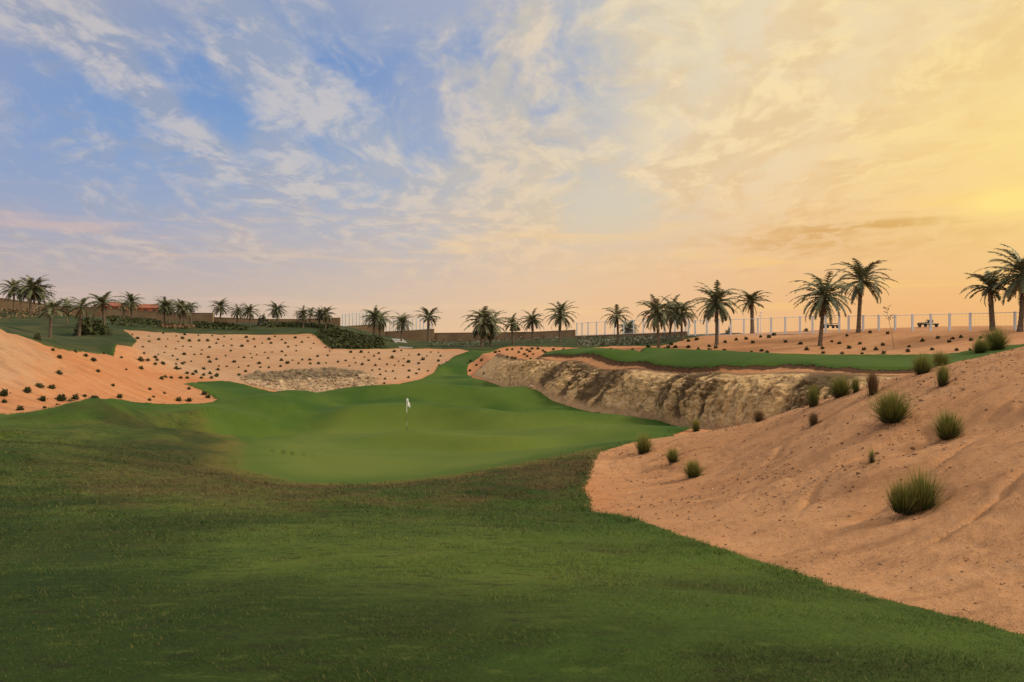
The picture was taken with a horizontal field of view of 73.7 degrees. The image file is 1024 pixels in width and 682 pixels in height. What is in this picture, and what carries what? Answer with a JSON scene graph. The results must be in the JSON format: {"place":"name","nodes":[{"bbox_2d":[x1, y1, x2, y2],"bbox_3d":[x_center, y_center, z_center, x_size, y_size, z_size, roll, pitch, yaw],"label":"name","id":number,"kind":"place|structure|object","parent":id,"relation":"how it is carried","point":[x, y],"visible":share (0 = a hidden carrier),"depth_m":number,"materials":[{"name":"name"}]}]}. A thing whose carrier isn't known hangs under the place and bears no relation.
{"place":"outdoors","nodes":[
{"label":"outdoors","id":0,"kind":"place"},
{"bbox_2d":[0,309,742,356],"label":"grass bank","id":1,"kind":"structure","parent":0,"point":[62,333],"depth_m":111.60,"materials":[{"name":"plant"}]},
{"bbox_2d":[0,278,24,308],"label":"date palm","id":2,"kind":"object","parent":1,"relation":"on","point":[11,294],"visible":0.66,"depth_m":137.78,"materials":[{"name":"plant"}]},
{"bbox_2d":[8,286,25,310],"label":"date palm","id":3,"kind":"object","parent":1,"relation":"on","point":[18,297],"visible":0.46,"depth_m":130.91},
{"bbox_2d":[8,274,53,314],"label":"date palm","id":4,"kind":"object","parent":1,"relation":"on","point":[29,289],"visible":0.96,"depth_m":121.06,"materials":[{"name":"plant"}]},
{"bbox_2d":[18,277,56,314],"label":"date palm","id":5,"kind":"object","parent":1,"relation":"on","point":[43,299],"visible":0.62,"depth_m":123.12,"materials":[{"name":"plant"}]},
{"bbox_2d":[0,306,74,318],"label":"planting bed","id":6,"kind":"object","parent":1,"relation":"on","point":[25,310],"visible":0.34,"depth_m":125.16,"materials":[{"name":"plant"}]},
{"bbox_2d":[34,329,41,340],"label":"bush","id":7,"kind":"object","parent":1,"relation":"on","point":[37,336],"visible":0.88,"depth_m":47.94,"materials":[{"name":"green plant"}]},
{"bbox_2d":[0,298,100,316],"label":"boundary wall","id":8,"kind":"structure","parent":1,"relation":"on","point":[4,303],"depth_m":160.86,"materials":[{"name":"stone"}]},
{"bbox_2d":[29,293,77,337],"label":"date palm","id":9,"kind":"object","parent":1,"relation":"on","point":[51,309],"visible":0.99,"depth_m":73.14,"materials":[{"name":"plant"}]},
{"bbox_2d":[58,298,77,323],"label":"date palm","id":10,"kind":"object","parent":1,"relation":"on","point":[67,307],"visible":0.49,"depth_m":107.96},
{"bbox_2d":[64,297,102,335],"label":"date palm","id":11,"kind":"object","parent":1,"relation":"on","point":[80,311],"visible":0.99,"depth_m":93.83,"materials":[{"name":"plant"}]},
{"bbox_2d":[72,308,96,335],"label":"bush","id":12,"kind":"object","parent":1,"relation":"on","point":[88,327],"visible":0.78,"depth_m":95.73,"materials":[{"name":"green plant"}]},
{"bbox_2d":[92,314,103,330],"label":"bush","id":13,"kind":"object","parent":1,"relation":"on","point":[97,322],"visible":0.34,"depth_m":100.98,"materials":[{"name":"green plant"}]},
{"bbox_2d":[85,291,119,324],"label":"date palm","id":14,"kind":"object","parent":1,"relation":"on","point":[101,299],"visible":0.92,"depth_m":102.60,"materials":[{"name":"plant"}]},
{"bbox_2d":[97,321,112,334],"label":"bush","id":15,"kind":"object","parent":1,"relation":"on","point":[104,329],"visible":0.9,"depth_m":95.51,"materials":[{"name":"green plant"}]},
{"bbox_2d":[115,300,131,319],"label":"date palm","id":16,"kind":"object","parent":1,"relation":"on","point":[124,308],"visible":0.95,"depth_m":124.03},
{"bbox_2d":[118,292,145,318],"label":"date palm","id":17,"kind":"object","parent":1,"relation":"on","point":[130,298],"visible":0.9,"depth_m":130.27,"materials":[{"name":"plant"}]},
{"bbox_2d":[106,315,161,327],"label":"ground cover","id":18,"kind":"object","parent":1,"relation":"on","point":[130,320],"visible":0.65,"depth_m":123.39,"materials":[{"name":"green plant"}]},
{"bbox_2d":[101,308,213,321],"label":"boundary wall","id":19,"kind":"structure","parent":1,"relation":"on","point":[208,317],"depth_m":157.64,"materials":[{"name":"stone"}]},
{"bbox_2d":[156,296,180,322],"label":"date palm","id":20,"kind":"object","parent":1,"relation":"on","point":[168,308],"visible":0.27,"depth_m":130.88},
{"bbox_2d":[161,322,195,328],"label":"planting bed","id":21,"kind":"object","parent":1,"relation":"on","point":[176,325],"visible":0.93,"depth_m":119.01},
{"bbox_2d":[150,296,174,323],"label":"date palm","id":22,"kind":"object","parent":21,"relation":"on","point":[163,305],"visible":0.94,"depth_m":121.45,"materials":[{"name":"plant"}]},
{"bbox_2d":[170,299,192,323],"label":"date palm","id":23,"kind":"object","parent":21,"relation":"on","point":[176,302],"visible":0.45,"depth_m":121.74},
{"bbox_2d":[170,300,194,327],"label":"date palm","id":24,"kind":"object","parent":21,"relation":"on","point":[183,308],"visible":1,"depth_m":119.22,"materials":[{"name":"plant"}]},
{"bbox_2d":[185,301,200,323],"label":"date palm","id":25,"kind":"object","parent":1,"relation":"on","point":[193,310],"visible":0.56,"depth_m":125.18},
{"bbox_2d":[192,320,246,330],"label":"ground cover","id":26,"kind":"object","parent":1,"relation":"on","point":[217,325],"visible":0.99,"depth_m":121.75,"materials":[{"name":"green plant"}]},
{"bbox_2d":[208,298,231,322],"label":"date palm","id":27,"kind":"object","parent":1,"relation":"on","point":[220,307],"visible":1,"depth_m":130.68,"materials":[{"name":"plant"}]},
{"bbox_2d":[226,303,244,323],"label":"date palm","id":28,"kind":"object","parent":1,"relation":"on","point":[235,313],"visible":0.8,"depth_m":126.54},
{"bbox_2d":[235,302,260,326],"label":"date palm","id":29,"kind":"object","parent":1,"relation":"on","point":[248,312],"visible":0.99,"depth_m":123.05,"materials":[{"name":"plant"}]},
{"bbox_2d":[257,313,269,324],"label":"bush","id":30,"kind":"object","parent":1,"relation":"on","point":[263,320],"visible":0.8,"depth_m":127.95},
{"bbox_2d":[263,301,288,323],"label":"date palm","id":31,"kind":"object","parent":1,"relation":"on","point":[276,311],"visible":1,"depth_m":125.80,"materials":[{"name":"plant"}]},
{"bbox_2d":[214,317,339,324],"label":"boundary wall","id":32,"kind":"structure","parent":1,"relation":"on","point":[334,321],"depth_m":157.75,"materials":[{"name":"stone"}]},
{"bbox_2d":[265,320,339,328],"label":"ground cover","id":33,"kind":"object","parent":1,"relation":"on","point":[289,324],"visible":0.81,"depth_m":128.81,"materials":[{"name":"green plant"}]},
{"bbox_2d":[293,305,311,327],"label":"date palm","id":34,"kind":"object","parent":1,"relation":"on","point":[303,315],"visible":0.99,"depth_m":125.28,"materials":[{"name":"plant"}]},
{"bbox_2d":[305,307,319,324],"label":"date palm","id":35,"kind":"object","parent":1,"relation":"on","point":[311,312],"visible":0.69,"depth_m":128.77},
{"bbox_2d":[312,307,323,326],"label":"date palm","id":36,"kind":"object","parent":1,"relation":"on","point":[318,317],"visible":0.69,"depth_m":129.92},
{"bbox_2d":[315,305,334,327],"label":"date palm","id":37,"kind":"object","parent":1,"relation":"on","point":[325,314],"visible":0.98,"depth_m":128.60,"materials":[{"name":"plant"}]},
{"bbox_2d":[316,328,385,348],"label":"ground cover","id":38,"kind":"object","parent":1,"relation":"on","point":[359,339],"visible":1,"depth_m":110.82,"materials":[{"name":"green plant"}]},
{"bbox_2d":[345,324,383,334],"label":"boundary wall","id":39,"kind":"structure","parent":1,"relation":"on","point":[363,327],"depth_m":167.16,"materials":[{"name":"brick"}]},
{"bbox_2d":[342,311,381,325],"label":"fence","id":40,"kind":"object","parent":39,"relation":"on","point":[360,318],"visible":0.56,"depth_m":166.21,"materials":[{"name":"metal"}]},
{"bbox_2d":[360,305,389,334],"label":"date palm","id":41,"kind":"object","parent":1,"relation":"on","point":[375,317],"visible":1,"depth_m":130.36,"materials":[{"name":"plant"}]},
{"bbox_2d":[362,310,392,336],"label":"date palm","id":42,"kind":"object","parent":1,"relation":"on","point":[380,327],"visible":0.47,"depth_m":135.05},
{"bbox_2d":[389,312,413,340],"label":"date palm","id":43,"kind":"object","parent":1,"relation":"on","point":[402,321],"visible":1,"depth_m":130.92,"materials":[{"name":"plant"}]},
{"bbox_2d":[384,329,433,340],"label":"boundary wall","id":44,"kind":"structure","parent":1,"relation":"on","point":[419,335],"depth_m":169.73,"materials":[{"name":"brick"}]},
{"bbox_2d":[386,318,431,330],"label":"fence","id":45,"kind":"object","parent":44,"relation":"on","point":[408,325],"visible":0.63,"depth_m":169.94,"materials":[{"name":"metal"}]},
{"bbox_2d":[415,307,441,341],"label":"date palm","id":46,"kind":"object","parent":1,"relation":"on","point":[429,318],"visible":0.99,"depth_m":143.72,"materials":[{"name":"plant"}]},
{"bbox_2d":[461,306,502,346],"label":"date palm","id":47,"kind":"object","parent":1,"relation":"on","point":[482,328],"visible":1,"depth_m":116.78,"materials":[{"name":"plant"}]},
{"bbox_2d":[479,309,506,345],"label":"date palm","id":48,"kind":"object","parent":1,"relation":"on","point":[495,332],"visible":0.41,"depth_m":121.44,"materials":[{"name":"plant"}]},
{"bbox_2d":[434,330,575,341],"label":"boundary wall","id":49,"kind":"structure","parent":1,"relation":"on","point":[464,337],"depth_m":161.50,"materials":[{"name":"brick"}]},
{"bbox_2d":[501,314,522,344],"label":"date palm","id":50,"kind":"object","parent":1,"relation":"on","point":[512,324],"visible":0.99,"depth_m":122.53,"materials":[{"name":"plant"}]},
{"bbox_2d":[518,308,544,340],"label":"date palm","id":51,"kind":"object","parent":1,"relation":"on","point":[532,319],"visible":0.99,"depth_m":133.62,"materials":[{"name":"plant"}]},
{"bbox_2d":[541,300,578,341],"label":"date palm","id":52,"kind":"object","parent":1,"relation":"on","point":[560,317],"visible":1,"depth_m":127.83,"materials":[{"name":"plant"}]},
{"bbox_2d":[602,304,632,342],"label":"date palm","id":53,"kind":"object","parent":1,"relation":"on","point":[617,313],"visible":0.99,"depth_m":115.79,"materials":[{"name":"plant"}]},
{"bbox_2d":[619,320,638,333],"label":"date palm","id":54,"kind":"object","parent":1,"relation":"on","point":[627,329],"visible":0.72,"depth_m":148.16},
{"bbox_2d":[577,334,684,345],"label":"ground cover","id":55,"kind":"object","parent":1,"relation":"on","point":[625,340],"visible":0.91,"depth_m":119.30,"materials":[{"name":"plant"}]},
{"bbox_2d":[575,331,687,337],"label":"boundary wall","id":56,"kind":"structure","parent":1,"relation":"on","point":[685,333],"depth_m":140.34,"materials":[{"name":"brick"}]},
{"bbox_2d":[576,317,686,335],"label":"fence","id":57,"kind":"object","parent":56,"relation":"on","point":[582,328],"visible":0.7,"depth_m":146.08,"materials":[{"name":"metal"}]},
{"bbox_2d":[660,294,689,339],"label":"date palm","id":58,"kind":"object","parent":1,"relation":"on","point":[667,307],"visible":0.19,"depth_m":117.28,"materials":[{"name":"plant"}]},
{"bbox_2d":[389,337,412,347],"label":"path","id":59,"kind":"structure","parent":0,"point":[398,340],"depth_m":129.58,"materials":[{"name":"concrete"}]},
{"bbox_2d":[0,325,1023,633],"bbox_3d":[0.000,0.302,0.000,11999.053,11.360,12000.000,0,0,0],"label":"ground","id":60,"kind":"structure","parent":0,"point":[940,537],"depth_m":13.78,"materials":[{"name":"sand"}]},
{"bbox_2d":[0,388,10,395],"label":"shrub","id":61,"kind":"object","parent":60,"relation":"on","point":[3,392],"visible":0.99,"depth_m":36.13,"materials":[{"name":"green plant"}]},
{"bbox_2d":[23,387,31,392],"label":"shrub","id":62,"kind":"object","parent":60,"relation":"on","point":[27,389],"visible":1,"depth_m":37.65,"materials":[{"name":"green plant"}]},
{"bbox_2d":[37,396,47,401],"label":"shrub","id":63,"kind":"object","parent":60,"relation":"on","point":[42,398],"visible":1,"depth_m":37.25,"materials":[{"name":"green plant"}]},
{"bbox_2d":[54,394,66,400],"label":"shrub","id":64,"kind":"object","parent":60,"relation":"on","point":[60,397],"visible":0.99,"depth_m":38.42,"materials":[{"name":"green plant"}]},
{"bbox_2d":[92,302,128,309],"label":"house","id":65,"kind":"structure","parent":60,"relation":"on","point":[112,304],"depth_m":211.77,"materials":[{"name":"ceramic"}]},
{"bbox_2d":[129,304,159,310],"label":"house","id":66,"kind":"structure","parent":60,"relation":"on","point":[146,307],"depth_m":216.41,"materials":[{"name":"ceramic"}]},
{"bbox_2d":[240,367,378,391],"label":"rubble","id":67,"kind":"object","parent":60,"relation":"on","point":[257,377],"visible":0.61,"depth_m":76.06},
{"bbox_2d":[428,336,566,346],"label":"ground cover","id":68,"kind":"object","parent":60,"relation":"on","point":[464,344],"visible":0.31,"depth_m":136.47,"materials":[{"name":"plant"}]},
{"bbox_2d":[0,351,1023,681],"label":"fairway","id":69,"kind":"structure","parent":60,"relation":"on","point":[230,421],"depth_m":6.29,"materials":[{"name":"plant"}]},
{"bbox_2d":[230,403,647,481],"bbox_3d":[-3.021,5.318,36.493,24.463,1.796,27.146,0,0,0],"label":"putting green","id":70,"kind":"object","parent":69,"relation":"in","point":[374,442],"visible":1,"depth_m":35.51,"materials":[{"name":"plant"}]},
{"bbox_2d":[0,428,1023,681],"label":"grass","id":71,"kind":"structure","parent":69,"relation":"on","point":[460,546],"depth_m":6.90,"materials":[{"name":"plant"}]},
{"bbox_2d":[0,382,1023,642],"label":"turf edge","id":72,"kind":"object","parent":60,"relation":"on","point":[584,506],"visible":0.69,"depth_m":8.71,"materials":[{"name":"plant"}]},
{"bbox_2d":[492,378,692,427],"bbox_3d":[4.409,4.996,59.656,2.266,2.190,35.288,0,0,-26],"label":"rubble","id":73,"kind":"object","parent":60,"relation":"on","point":[530,385],"visible":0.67,"depth_m":64.58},
{"bbox_2d":[633,432,654,454],"bbox_3d":[4.519,3.441,23.307,1.132,0.863,1.090,0,0,-37],"label":"grass tussock","id":74,"kind":"object","parent":60,"relation":"on","point":[643,447],"depth_m":23.23,"materials":[{"name":"plant"}]},
{"bbox_2d":[636,294,678,347],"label":"date palm","id":75,"kind":"object","parent":60,"relation":"on","point":[657,315],"visible":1,"depth_m":103.37,"materials":[{"name":"plant"}]},
{"bbox_2d":[663,447,684,462],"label":"grass tussock","id":76,"kind":"object","parent":60,"relation":"on","point":[672,457],"depth_m":20.54,"materials":[{"name":"plant"}]},
{"bbox_2d":[666,298,697,340],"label":"date palm","id":77,"kind":"object","parent":60,"relation":"on","point":[680,320],"visible":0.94,"depth_m":113.69,"materials":[{"name":"plant"}]},
{"bbox_2d":[677,457,706,478],"bbox_3d":[4.721,3.278,17.820,0.916,0.612,0.933,0,0,-24],"label":"grass tussock","id":78,"kind":"object","parent":60,"relation":"on","point":[692,469],"depth_m":17.72,"materials":[{"name":"plant"}]},
{"bbox_2d":[691,418,702,431],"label":"grass tussock","id":79,"kind":"object","parent":60,"relation":"on","point":[696,426],"depth_m":37.32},
{"bbox_2d":[689,280,745,344],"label":"date palm","id":80,"kind":"object","parent":60,"relation":"on","point":[715,304],"visible":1,"depth_m":103.80,"materials":[{"name":"plant"}]},
{"bbox_2d":[724,328,732,334],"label":"bush","id":81,"kind":"object","parent":60,"relation":"on","point":[727,332],"visible":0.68,"depth_m":123.71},
{"bbox_2d":[730,290,772,333],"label":"date palm","id":82,"kind":"object","parent":60,"relation":"on","point":[751,298],"visible":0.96,"depth_m":130.71,"materials":[{"name":"plant"}]},
{"bbox_2d":[752,409,766,421],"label":"grass tussock","id":83,"kind":"object","parent":60,"relation":"on","point":[758,416],"depth_m":22.36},
{"bbox_2d":[587,348,1023,633],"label":"pebbles","id":84,"kind":"object","parent":60,"relation":"on","point":[877,452],"visible":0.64,"depth_m":13.47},
{"bbox_2d":[623,350,988,521],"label":"dry litter","id":85,"kind":"object","parent":60,"relation":"on","point":[868,433],"visible":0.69,"depth_m":14.37,"materials":[{"name":"plant"}]},
{"bbox_2d":[804,381,821,406],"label":"grass tussock","id":86,"kind":"object","parent":60,"relation":"on","point":[813,397],"depth_m":19.91,"materials":[{"name":"plant"}]},
{"bbox_2d":[807,411,818,425],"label":"grass tussock","id":87,"kind":"object","parent":60,"relation":"on","point":[813,419],"depth_m":17.41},
{"bbox_2d":[786,267,858,345],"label":"date palm","id":88,"kind":"object","parent":60,"relation":"on","point":[825,297],"visible":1,"depth_m":96.74,"materials":[{"name":"plant"}]},
{"bbox_2d":[823,323,837,327],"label":"flat trailer","id":89,"kind":"object","parent":60,"relation":"on","point":[832,325],"visible":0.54,"depth_m":120.42,"materials":[{"name":"paint"}]},
{"bbox_2d":[824,373,852,397],"bbox_3d":[9.491,1.250,19.609,1.093,0.792,1.235,0,0,-11],"label":"grass tussock","id":90,"kind":"object","parent":60,"relation":"on","point":[840,388],"depth_m":19.59,"materials":[{"name":"plant"}]},
{"bbox_2d":[851,376,861,392],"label":"grass tussock","id":91,"kind":"object","parent":60,"relation":"on","point":[855,386],"depth_m":19.08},
{"bbox_2d":[824,258,898,332],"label":"date palm","id":92,"kind":"object","parent":60,"relation":"on","point":[862,274],"visible":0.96,"depth_m":104.17,"materials":[{"name":"plant"}]},
{"bbox_2d":[867,444,876,462],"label":"grass tussock","id":93,"kind":"object","parent":60,"relation":"on","point":[872,456],"depth_m":11.22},
{"bbox_2d":[865,368,880,394],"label":"grass tussock","id":94,"kind":"object","parent":60,"relation":"on","point":[872,381],"depth_m":17.36,"materials":[{"name":"plant"}]},
{"bbox_2d":[883,305,894,346],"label":"sapling","id":95,"kind":"object","parent":60,"relation":"on","point":[889,322],"visible":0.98,"depth_m":90.66,"materials":[{"name":"brown plant"}]},
{"bbox_2d":[861,386,920,423],"bbox_3d":[7.576,1.242,13.641,1.286,0.791,1.212,0,0,-8],"label":"grass tussock","id":96,"kind":"object","parent":60,"relation":"on","point":[892,412],"depth_m":13.53,"materials":[{"name":"plant"}]},
{"bbox_2d":[881,465,954,514],"bbox_3d":[5.538,1.971,9.303,0.946,0.758,0.831,0,0,42],"label":"grass tussock","id":97,"kind":"object","parent":60,"relation":"on","point":[919,495],"depth_m":9.24,"materials":[{"name":"plant"}]},
{"bbox_2d":[909,351,937,374],"bbox_3d":[10.602,0.546,17.587,0.901,0.678,0.936,0,0,23],"label":"grass tussock","id":98,"kind":"object","parent":60,"relation":"on","point":[924,366],"depth_m":17.54,"materials":[{"name":"plant"}]},
{"bbox_2d":[917,319,938,326],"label":"utility cart","id":99,"kind":"object","parent":60,"relation":"on","point":[925,324],"visible":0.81,"depth_m":107.45,"materials":[{"name":"paint"}]},
{"bbox_2d":[930,350,951,366],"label":"grass tussock","id":100,"kind":"object","parent":60,"relation":"on","point":[940,357],"depth_m":18.06,"materials":[{"name":"plant"}]},
{"bbox_2d":[933,361,951,386],"bbox_3d":[9.438,0.704,14.954,0.454,0.586,0.526,0,0,16],"label":"grass tussock","id":101,"kind":"object","parent":60,"relation":"on","point":[942,377],"depth_m":14.89,"materials":[{"name":"plant"}]},
{"bbox_2d":[925,406,975,439],"bbox_3d":[7.784,1.444,12.161,0.909,0.628,0.892,0,0,19],"label":"grass tussock","id":102,"kind":"object","parent":60,"relation":"on","point":[947,428],"depth_m":12.10,"materials":[{"name":"plant"}]},
{"bbox_2d":[960,268,1014,330],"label":"date palm","id":103,"kind":"object","parent":60,"relation":"on","point":[989,292],"visible":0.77,"depth_m":94.31,"materials":[{"name":"plant"}]},
{"bbox_2d":[974,326,1015,349],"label":"grass tussock","id":104,"kind":"object","parent":60,"relation":"on","point":[997,340],"depth_m":74.54,"materials":[{"name":"plant"}]},
{"bbox_2d":[972,244,1023,331],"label":"date palm","id":105,"kind":"object","parent":60,"relation":"on","point":[1017,282],"visible":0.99,"depth_m":90.69,"materials":[{"name":"plant"}]},
{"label":"boundary wall","id":106,"kind":"object","parent":60,"relation":"on","visible":0},
{"bbox_2d":[688,315,839,335],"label":"fence","id":107,"kind":"object","parent":106,"relation":"on","point":[799,322],"visible":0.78,"depth_m":117.20,"materials":[{"name":"metal"}]},
{"bbox_2d":[847,311,1018,331],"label":"fence","id":108,"kind":"object","parent":106,"relation":"on","point":[949,321],"visible":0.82,"depth_m":100.33,"materials":[{"name":"metal"}]},
{"bbox_2d":[0,0,1023,335],"label":"sky","id":109,"kind":"structure","parent":0,"point":[456,157],"materials":[{"name":"blue"}]},
{"bbox_2d":[474,353,903,429],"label":"cliff","id":110,"kind":"structure","parent":0,"point":[716,400],"depth_m":48.07,"materials":[{"name":"stone"}]},
{"bbox_2d":[542,344,1023,373],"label":"raised fairway","id":111,"kind":"structure","parent":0,"point":[878,363],"depth_m":52.36,"materials":[{"name":"plant"}]},
{"bbox_2d":[970,336,991,352],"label":"grass tussock","id":112,"kind":"object","parent":111,"relation":"on","point":[982,346],"depth_m":72.77,"materials":[{"name":"plant"}]}
]}

